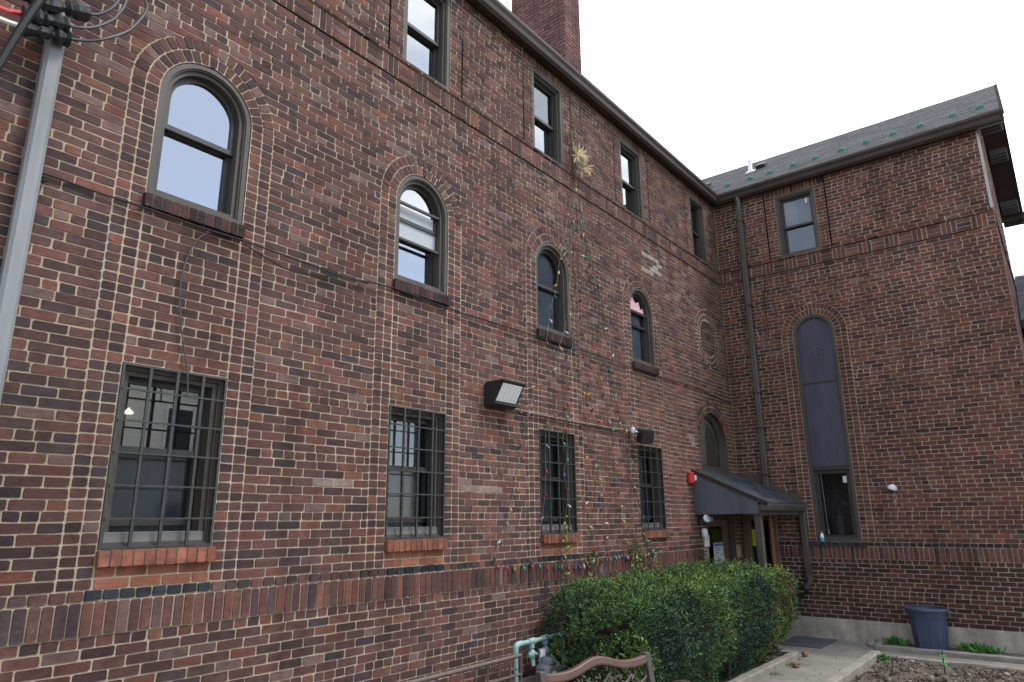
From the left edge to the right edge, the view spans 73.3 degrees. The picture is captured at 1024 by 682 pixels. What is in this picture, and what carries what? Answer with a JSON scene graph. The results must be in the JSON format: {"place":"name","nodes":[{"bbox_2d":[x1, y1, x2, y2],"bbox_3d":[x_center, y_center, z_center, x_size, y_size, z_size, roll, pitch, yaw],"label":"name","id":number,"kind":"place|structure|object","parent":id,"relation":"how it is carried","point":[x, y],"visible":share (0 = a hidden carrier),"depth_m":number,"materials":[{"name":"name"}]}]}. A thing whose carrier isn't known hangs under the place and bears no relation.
{"place":"outdoors","nodes":[
{"label":"outdoors","id":0,"kind":"place"},
{"bbox_2d":[499,0,1023,278],"label":"sky","id":1,"kind":"structure","parent":0,"point":[722,85],"materials":[{"name":"white"}]},
{"bbox_2d":[757,636,1023,681],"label":"path","id":2,"kind":"structure","parent":0,"point":[826,664],"depth_m":9.64,"materials":[{"name":"concrete"}]},
{"bbox_2d":[536,651,689,681],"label":"garden bench","id":3,"kind":"object","parent":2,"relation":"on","point":[643,659],"visible":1,"depth_m":5.79,"materials":[{"name":"brown wood"}]},
{"bbox_2d":[767,515,781,606],"bbox_3d":[4.572,4.029,11.925,0.100,2.030,0.090,-12,-18,37],"label":"pole","id":4,"kind":"object","parent":2,"relation":"on","point":[772,539],"depth_m":12.03,"materials":[{"name":"orange metal"}]},
{"bbox_2d":[792,662,799,667],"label":"dry leaf","id":5,"kind":"object","parent":2,"relation":"on","point":[795,665],"visible":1,"depth_m":9.19,"materials":[{"name":"brown plant"}]},
{"bbox_2d":[801,650,807,656],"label":"dry leaf","id":6,"kind":"object","parent":2,"relation":"on","point":[804,653],"visible":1,"depth_m":9.94,"materials":[{"name":"brown plant"}]},
{"bbox_2d":[782,636,836,648],"bbox_3d":[4.772,4.848,11.083,0.650,0.015,0.930,-12,-18,37],"label":"doormat","id":7,"kind":"object","parent":2,"relation":"on","point":[810,642],"visible":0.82,"depth_m":11.05,"materials":[{"name":"rubber"}]},
{"bbox_2d":[873,640,883,648],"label":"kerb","id":8,"kind":"structure","parent":2,"relation":"on","point":[878,642],"depth_m":10.59,"materials":[{"name":"concrete"}]},
{"bbox_2d":[771,648,1020,681],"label":"leaf litter","id":9,"kind":"object","parent":2,"relation":"on","point":[898,663],"visible":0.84,"depth_m":8.94,"materials":[{"name":"brown plant"}]},
{"bbox_2d":[875,644,1023,663],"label":"kerb","id":10,"kind":"structure","parent":2,"relation":"on","point":[967,655],"depth_m":9.80,"materials":[{"name":"concrete"}]},
{"label":"ground","id":11,"kind":"structure","parent":0,"visible":0},
{"bbox_2d":[0,0,1023,681],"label":"brick building","id":12,"kind":"structure","parent":11,"relation":"on","point":[292,476],"depth_m":7.19,"materials":[{"name":"brick"}]},
{"bbox_2d":[0,0,46,72],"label":"cable","id":13,"kind":"object","parent":12,"relation":"attached to","point":[28,16],"visible":1,"depth_m":4.18,"materials":[{"name":"grey rubber"}]},
{"bbox_2d":[0,12,69,403],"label":"service conduit","id":14,"kind":"object","parent":12,"relation":"attached to","point":[13,265],"visible":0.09,"depth_m":4.26,"materials":[{"name":"grey metal"}]},
{"bbox_2d":[23,21,71,47],"bbox_3d":[-3.013,-1.997,4.447,0.125,0.170,0.285,-12,-18,37],"label":"cable splice","id":15,"kind":"object","parent":14,"relation":"attached to","point":[58,36],"visible":0.81,"depth_m":4.43,"materials":[{"name":"black plastic"}]},
{"bbox_2d":[0,16,17,26],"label":"cable","id":16,"kind":"object","parent":15,"relation":"attached to","point":[8,21],"visible":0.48,"depth_m":4.24,"materials":[{"name":"white plastic"}]},
{"bbox_2d":[20,4,70,30],"bbox_3d":[-3.000,-2.076,4.426,0.122,0.160,0.272,-12,-18,37],"label":"cable splice","id":17,"kind":"object","parent":15,"relation":"attached to","point":[46,19],"visible":0.81,"depth_m":4.42,"materials":[{"name":"black plastic"}]},
{"bbox_2d":[0,5,21,14],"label":"cable","id":18,"kind":"object","parent":17,"relation":"attached to","point":[10,11],"visible":0.99,"depth_m":4.26,"materials":[{"name":"red plastic"}]},
{"bbox_2d":[27,0,90,22],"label":"cable splice","id":19,"kind":"object","parent":17,"relation":"attached to","point":[78,10],"visible":0.9,"depth_m":4.53,"materials":[{"name":"black plastic"}]},
{"bbox_2d":[91,0,120,15],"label":"cable","id":20,"kind":"object","parent":19,"relation":"attached to","point":[112,7],"visible":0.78,"depth_m":4.75,"materials":[{"name":"grey rubber"}]},
{"bbox_2d":[71,0,127,28],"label":"cable","id":21,"kind":"object","parent":17,"relation":"attached to","point":[118,13],"visible":0.99,"depth_m":4.72,"materials":[{"name":"grey rubber"}]},
{"bbox_2d":[72,0,148,41],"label":"cable","id":22,"kind":"object","parent":15,"relation":"attached to","point":[136,23],"visible":0.99,"depth_m":4.80,"materials":[{"name":"grey rubber"}]},
{"bbox_2d":[125,408,133,413],"bbox_3d":[-2.697,0.491,4.837,0.066,0.042,0.068,-12,-18,37],"label":"ceiling lamp","id":23,"kind":"object","parent":12,"relation":"attached to","point":[128,411],"visible":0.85,"depth_m":4.82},
{"bbox_2d":[94,362,227,566],"bbox_3d":[-2.465,0.871,4.827,0.318,1.327,0.771,-12,-18,37],"label":"window","id":24,"kind":"structure","parent":12,"relation":"in","point":[162,481],"depth_m":4.88,"materials":[{"name":"grey glass"}]},
{"bbox_2d":[142,63,251,238],"bbox_3d":[-2.477,-1.528,5.427,0.267,1.363,0.779,-12,-18,37],"label":"window","id":25,"kind":"structure","parent":12,"relation":"in","point":[198,169],"depth_m":5.47,"materials":[{"name":"glass"}]},
{"bbox_2d":[179,232,241,394],"bbox_3d":[-2.278,-0.224,5.135,0.010,1.294,0.445,-12,-18,37],"label":"cable","id":26,"kind":"object","parent":12,"relation":"hanging from","point":[180,303],"visible":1,"depth_m":4.98,"materials":[{"name":"black rubber"}]},
{"bbox_2d":[0,168,731,403],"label":"cable","id":27,"kind":"object","parent":12,"relation":"attached to","point":[78,185],"visible":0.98,"depth_m":5.67,"materials":[{"name":"black rubber"}]},
{"bbox_2d":[245,244,368,283],"bbox_3d":[-1.727,-0.602,5.917,0.012,0.124,1.243,-12,-18,37],"label":"cable","id":28,"kind":"object","parent":27,"relation":"hanging from","point":[305,273],"visible":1,"depth_m":5.85,"materials":[{"name":"black rubber"}]},
{"bbox_2d":[384,404,447,551],"bbox_3d":[-0.986,1.324,6.616,0.318,1.327,0.769,-12,-18,37],"label":"window","id":29,"kind":"structure","parent":12,"relation":"in","point":[416,437],"depth_m":6.72,"materials":[{"name":"grey glass"}]},
{"bbox_2d":[392,175,450,306],"bbox_3d":[-0.996,-1.075,7.215,0.269,1.363,0.778,-12,-18,37],"label":"window","id":30,"kind":"structure","parent":12,"relation":"in","point":[421,236],"depth_m":7.30,"materials":[{"name":"glass"}]},
{"bbox_2d":[403,0,450,89],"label":"window","id":31,"kind":"structure","parent":12,"relation":"in","point":[427,23],"depth_m":7.98,"materials":[{"name":"glass"}]},
{"bbox_2d":[484,379,526,409],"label":"flood light","id":32,"kind":"object","parent":12,"relation":"attached to","point":[503,393],"visible":1,"depth_m":7.49,"materials":[{"name":"black metal"}]},
{"bbox_2d":[493,188,573,560],"bbox_3d":[0.353,0.056,8.411,0.128,4.968,1.730,-12,-18,37],"label":"string light","id":33,"kind":"object","parent":12,"relation":"hanging from","point":[526,428],"visible":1,"depth_m":8.10,"materials":[{"name":"plastic"}]},
{"bbox_2d":[522,66,563,165],"bbox_3d":[0.419,-3.086,9.639,0.214,1.274,0.724,-12,-18,37],"label":"window","id":34,"kind":"structure","parent":12,"relation":"in","point":[546,96],"depth_m":9.77,"materials":[{"name":"glass"}]},
{"bbox_2d":[530,190,574,564],"bbox_3d":[0.547,0.170,8.649,0.100,5.006,1.138,-13,-19,39],"label":"string light","id":35,"kind":"object","parent":12,"relation":"hanging from","point":[547,424],"visible":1,"depth_m":8.41,"materials":[{"name":"plastic"}]},
{"bbox_2d":[536,242,573,346],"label":"window","id":36,"kind":"structure","parent":12,"relation":"in","point":[548,256],"depth_m":9.15,"materials":[{"name":"black glass"}]},
{"bbox_2d":[539,428,580,543],"bbox_3d":[0.481,1.773,8.390,0.318,1.327,0.772,-12,-18,37],"label":"window","id":37,"kind":"structure","parent":12,"relation":"in","point":[555,464],"depth_m":8.53,"materials":[{"name":"black glass"}]},
{"bbox_2d":[558,513,573,591],"bbox_3d":[0.633,2.474,8.038,0.167,0.896,0.289,-12,-18,37],"label":"climbing plant","id":38,"kind":"object","parent":12,"relation":"attached to","point":[566,527],"visible":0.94,"depth_m":8.06,"materials":[{"name":"green plant"}]},
{"bbox_2d":[562,195,580,558],"bbox_3d":[0.742,0.205,8.900,0.100,5.015,0.564,-11,-18,35],"label":"string light","id":39,"kind":"object","parent":12,"relation":"hanging from","point":[567,417],"visible":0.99,"depth_m":8.75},
{"bbox_2d":[514,408,629,431],"bbox_3d":[0.805,1.024,8.788,0.050,0.059,2.811,-12,-18,37],"label":"conduit","id":40,"kind":"object","parent":12,"relation":"attached to","point":[519,411],"visible":0.9,"depth_m":8.61,"materials":[{"name":"metal"}]},
{"bbox_2d":[568,131,577,191],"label":"string light","id":41,"kind":"object","parent":12,"relation":"hanging from","point":[571,135],"visible":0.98,"depth_m":9.83,"materials":[{"name":"green plastic"}]},
{"bbox_2d":[490,552,656,571],"bbox_3d":[0.918,2.698,8.447,0.064,0.210,3.632,-12,-18,37],"label":"string light","id":42,"kind":"object","parent":12,"relation":"attached to","point":[568,568],"visible":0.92,"depth_m":8.33,"materials":[{"name":"plastic"}]},
{"bbox_2d":[572,142,586,164],"bbox_3d":[0.970,-2.656,9.802,0.219,0.282,0.295,-2,-15,7],"label":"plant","id":43,"kind":"object","parent":12,"relation":"attached to","point":[579,154],"visible":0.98,"depth_m":9.78,"materials":[{"name":"beige plant"}]},
{"bbox_2d":[575,157,595,176],"bbox_3d":[1.055,-2.511,9.826,0.249,0.328,0.322,-12,-18,37],"label":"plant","id":44,"kind":"object","parent":12,"relation":"attached to","point":[583,166],"visible":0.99,"depth_m":9.81,"materials":[{"name":"beige plant"}]},
{"bbox_2d":[577,227,595,552],"bbox_3d":[0.951,0.250,9.162,0.252,4.946,0.102,12,-19,-39],"label":"string light","id":45,"kind":"object","parent":12,"relation":"hanging from","point":[584,393],"visible":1,"depth_m":9.02,"materials":[{"name":"multicoloured plastic"}]},
{"bbox_2d":[582,552,599,579],"bbox_3d":[0.966,2.778,8.398,0.153,0.394,0.358,-9,-17,30],"label":"climbing plant","id":46,"kind":"object","parent":12,"relation":"attached to","point":[588,556],"visible":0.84,"depth_m":8.45,"materials":[{"name":"green plant"}]},
{"bbox_2d":[577,190,610,555],"bbox_3d":[1.094,0.308,9.319,0.128,4.996,0.515,-12,-18,37],"label":"string light","id":47,"kind":"object","parent":12,"relation":"hanging from","point":[596,437],"visible":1,"depth_m":9.16,"materials":[{"name":"plastic"}]},
{"bbox_2d":[577,192,635,559],"bbox_3d":[1.300,0.433,9.549,0.086,5.024,1.174,-12,-18,37],"label":"string light","id":48,"kind":"object","parent":12,"relation":"hanging from","point":[603,394],"visible":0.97,"depth_m":9.42,"materials":[{"name":"multicoloured plastic"}]},
{"bbox_2d":[578,193,652,555],"bbox_3d":[1.478,0.471,9.760,0.106,5.011,1.704,-12,-18,37],"label":"string light","id":49,"kind":"object","parent":12,"relation":"hanging from","point":[620,422],"visible":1,"depth_m":9.71,"materials":[{"name":"multicoloured plastic"}]},
{"bbox_2d":[613,137,643,219],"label":"window","id":50,"kind":"structure","parent":12,"relation":"in","point":[630,160],"depth_m":11.55,"materials":[{"name":"glass"}]},
{"bbox_2d":[627,530,647,574],"bbox_3d":[1.701,2.949,9.301,0.174,0.762,0.519,-12,-18,37],"label":"climbing plant","id":51,"kind":"object","parent":12,"relation":"attached to","point":[633,552],"visible":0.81,"depth_m":9.34,"materials":[{"name":"green plant"}]},
{"bbox_2d":[629,427,654,443],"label":"flood light","id":52,"kind":"object","parent":12,"relation":"attached to","point":[645,436],"visible":1,"depth_m":9.83,"materials":[{"name":"black metal"}]},
{"bbox_2d":[629,288,658,374],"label":"window","id":53,"kind":"structure","parent":12,"relation":"in","point":[641,319],"depth_m":10.97,"materials":[{"name":"grey glass"}]},
{"bbox_2d":[637,444,669,537],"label":"window","id":54,"kind":"structure","parent":12,"relation":"in","point":[654,454],"depth_m":10.35,"materials":[{"name":"black glass"}]},
{"bbox_2d":[649,546,661,572],"bbox_3d":[1.991,3.131,9.635,0.173,0.509,0.358,-12,-18,37],"label":"climbing plant","id":55,"kind":"object","parent":12,"relation":"attached to","point":[654,557],"visible":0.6,"depth_m":9.62,"materials":[{"name":"green plant"}]},
{"bbox_2d":[687,472,696,482],"bbox_3d":[2.924,2.220,11.171,0.085,0.180,0.205,-12,-18,37],"label":"fire alarm","id":56,"kind":"object","parent":12,"relation":"attached to","point":[691,477],"visible":1,"depth_m":11.11,"materials":[{"name":"red plastic"}]},
{"bbox_2d":[685,195,707,262],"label":"window","id":57,"kind":"structure","parent":12,"relation":"in","point":[696,209],"depth_m":13.55,"materials":[{"name":"grey glass"}]},
{"bbox_2d":[701,528,707,537],"bbox_3d":[3.120,3.108,11.137,0.101,0.140,0.104,-12,-18,37],"label":"motion sensor","id":58,"kind":"object","parent":12,"relation":"attached to","point":[704,531],"visible":1,"depth_m":11.10,"materials":[{"name":"white plastic"}]},
{"bbox_2d":[700,550,709,564],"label":"climbing plant","id":59,"kind":"object","parent":12,"relation":"attached to","point":[705,554],"visible":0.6,"depth_m":10.93,"materials":[{"name":"green plant"}]},
{"bbox_2d":[698,514,713,524],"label":"security light","id":60,"kind":"object","parent":12,"relation":"attached to","point":[705,519],"visible":0.98,"depth_m":11.08,"materials":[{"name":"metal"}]},
{"bbox_2d":[703,535,709,546],"bbox_3d":[3.186,3.272,11.260,0.040,0.195,0.160,-12,-18,37],"label":"keypad","id":61,"kind":"object","parent":12,"relation":"attached to","point":[706,542],"visible":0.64,"depth_m":11.22,"materials":[{"name":"white plastic"}]},
{"bbox_2d":[713,542,723,562],"bbox_3d":[3.591,3.670,11.922,0.004,0.340,0.430,-12,-18,37],"label":"poster","id":62,"kind":"object","parent":12,"relation":"attached to","point":[718,550],"visible":0.85,"depth_m":11.92,"materials":[{"name":"paper"}]},
{"bbox_2d":[700,413,736,560],"bbox_3d":[3.486,3.168,11.963,0.294,3.835,1.210,-12,-18,37],"label":"window","id":63,"kind":"structure","parent":12,"relation":"in","point":[713,444],"depth_m":12.53,"materials":[{"name":"grey glass"}]},
{"bbox_2d":[706,514,735,573],"bbox_3d":[3.501,3.652,11.829,0.220,2.790,1.210,-12,-18,37],"label":"door","id":64,"kind":"structure","parent":12,"relation":"in","point":[725,523],"depth_m":12.18,"materials":[{"name":"brown wood"}]},
{"bbox_2d":[752,529,756,545],"bbox_3d":[4.436,3.551,12.426,0.188,0.290,0.005,-12,-18,37],"label":"notice","id":65,"kind":"object","parent":12,"relation":"attached to","point":[754,537],"visible":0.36,"depth_m":12.46,"materials":[{"name":"yellow paper"}]},
{"bbox_2d":[764,277,771,334],"bbox_3d":[4.883,-0.651,13.022,0.188,1.175,0.028,-12,-18,36],"label":"cable","id":66,"kind":"object","parent":12,"relation":"attached to","point":[765,306],"visible":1,"depth_m":13.07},
{"bbox_2d":[774,186,822,257],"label":"window","id":67,"kind":"structure","parent":12,"relation":"in","point":[796,212],"depth_m":13.17,"materials":[{"name":"grey glass"}]},
{"bbox_2d":[820,531,824,540],"bbox_3d":[5.271,3.319,11.698,0.064,0.173,0.066,-12,-18,37],"label":"spray bottle","id":68,"kind":"object","parent":12,"relation":"on","point":[821,536],"visible":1,"depth_m":11.68,"materials":[{"name":"blue plastic"}]},
{"bbox_2d":[793,314,867,545],"bbox_3d":[5.572,1.524,12.233,0.967,4.058,0.543,-12,-18,37],"label":"window","id":69,"kind":"structure","parent":12,"relation":"in","point":[835,508],"depth_m":12.10,"materials":[{"name":"grey glass"}]},
{"bbox_2d":[887,484,896,504],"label":"security light","id":70,"kind":"object","parent":12,"relation":"attached to","point":[892,487],"depth_m":11.13,"materials":[{"name":"white plastic"}]},
{"bbox_2d":[709,654,779,681],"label":"hedge soil","id":71,"kind":"structure","parent":11,"relation":"on","point":[735,675],"depth_m":9.02,"materials":[{"name":"brown soil"}]},
{"bbox_2d":[405,653,522,681],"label":"railing","id":72,"kind":"object","parent":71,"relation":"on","point":[450,673],"visible":1,"depth_m":6.33,"materials":[{"name":"brown metal"}]},
{"bbox_2d":[513,632,564,681],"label":"gas meter","id":73,"kind":"object","parent":71,"relation":"on","point":[545,664],"visible":0.77,"depth_m":7.00,"materials":[{"name":"teal paint"}]},
{"bbox_2d":[540,557,802,681],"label":"hedge","id":74,"kind":"object","parent":71,"relation":"on","point":[706,623],"visible":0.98,"depth_m":7.54,"materials":[{"name":"green plant"}]},
{"bbox_2d":[727,649,798,681],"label":"kerb","id":75,"kind":"structure","parent":11,"relation":"on","point":[765,669],"depth_m":8.91,"materials":[{"name":"concrete"}]},
{"bbox_2d":[824,651,880,681],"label":"kerb","id":76,"kind":"structure","parent":11,"relation":"on","point":[859,666],"depth_m":8.84,"materials":[{"name":"concrete"}]},
{"bbox_2d":[848,655,1023,681],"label":"soil bed","id":77,"kind":"object","parent":11,"relation":"on","point":[959,677],"visible":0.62,"depth_m":8.65,"materials":[{"name":"brown gravel"}]},
{"bbox_2d":[871,651,892,660],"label":"weed","id":78,"kind":"object","parent":77,"relation":"on","point":[884,657],"visible":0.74,"depth_m":9.53,"materials":[{"name":"green plant"}]},
{"bbox_2d":[939,651,947,673],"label":"weed","id":79,"kind":"object","parent":77,"relation":"on","point":[943,663],"visible":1,"depth_m":8.71,"materials":[{"name":"green plant"}]},
{"bbox_2d":[882,642,1023,657],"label":"planting strip","id":80,"kind":"object","parent":11,"relation":"on","point":[992,653],"visible":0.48,"depth_m":9.94,"materials":[{"name":"soil"}]},
{"bbox_2d":[875,635,912,644],"bbox_3d":[5.894,4.608,10.637,0.513,0.136,0.353,-12,-18,37],"label":"weed","id":81,"kind":"object","parent":80,"relation":"on","point":[896,640],"visible":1,"depth_m":10.56,"materials":[{"name":"green plant"}]},
{"bbox_2d":[902,605,951,649],"bbox_3d":[6.224,4.279,10.257,0.586,0.585,0.586,0,-15,-2],"label":"rubbish bin","id":82,"kind":"object","parent":80,"relation":"on","point":[929,625],"visible":0.97,"depth_m":10.09,"materials":[{"name":"blue plastic"}]},
{"bbox_2d":[951,641,980,651],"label":"weed","id":83,"kind":"object","parent":80,"relation":"on","point":[962,646],"visible":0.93,"depth_m":10.03,"materials":[{"name":"green plant"}]},
{"bbox_2d":[967,641,1006,654],"bbox_3d":[6.839,4.410,9.896,0.466,0.128,0.320,-12,-18,37],"label":"weed","id":84,"kind":"object","parent":80,"relation":"on","point":[984,647],"visible":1,"depth_m":9.85,"materials":[{"name":"green plant"}]},
{"bbox_2d":[887,655,1023,670],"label":"kerb","id":85,"kind":"structure","parent":11,"relation":"on","point":[975,665],"depth_m":9.20,"materials":[{"name":"concrete"}]},
{"bbox_2d":[1015,275,1023,329],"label":"annex","id":86,"kind":"object","parent":11,"relation":"on","point":[1019,280],"visible":0.94,"depth_m":13.58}
]}

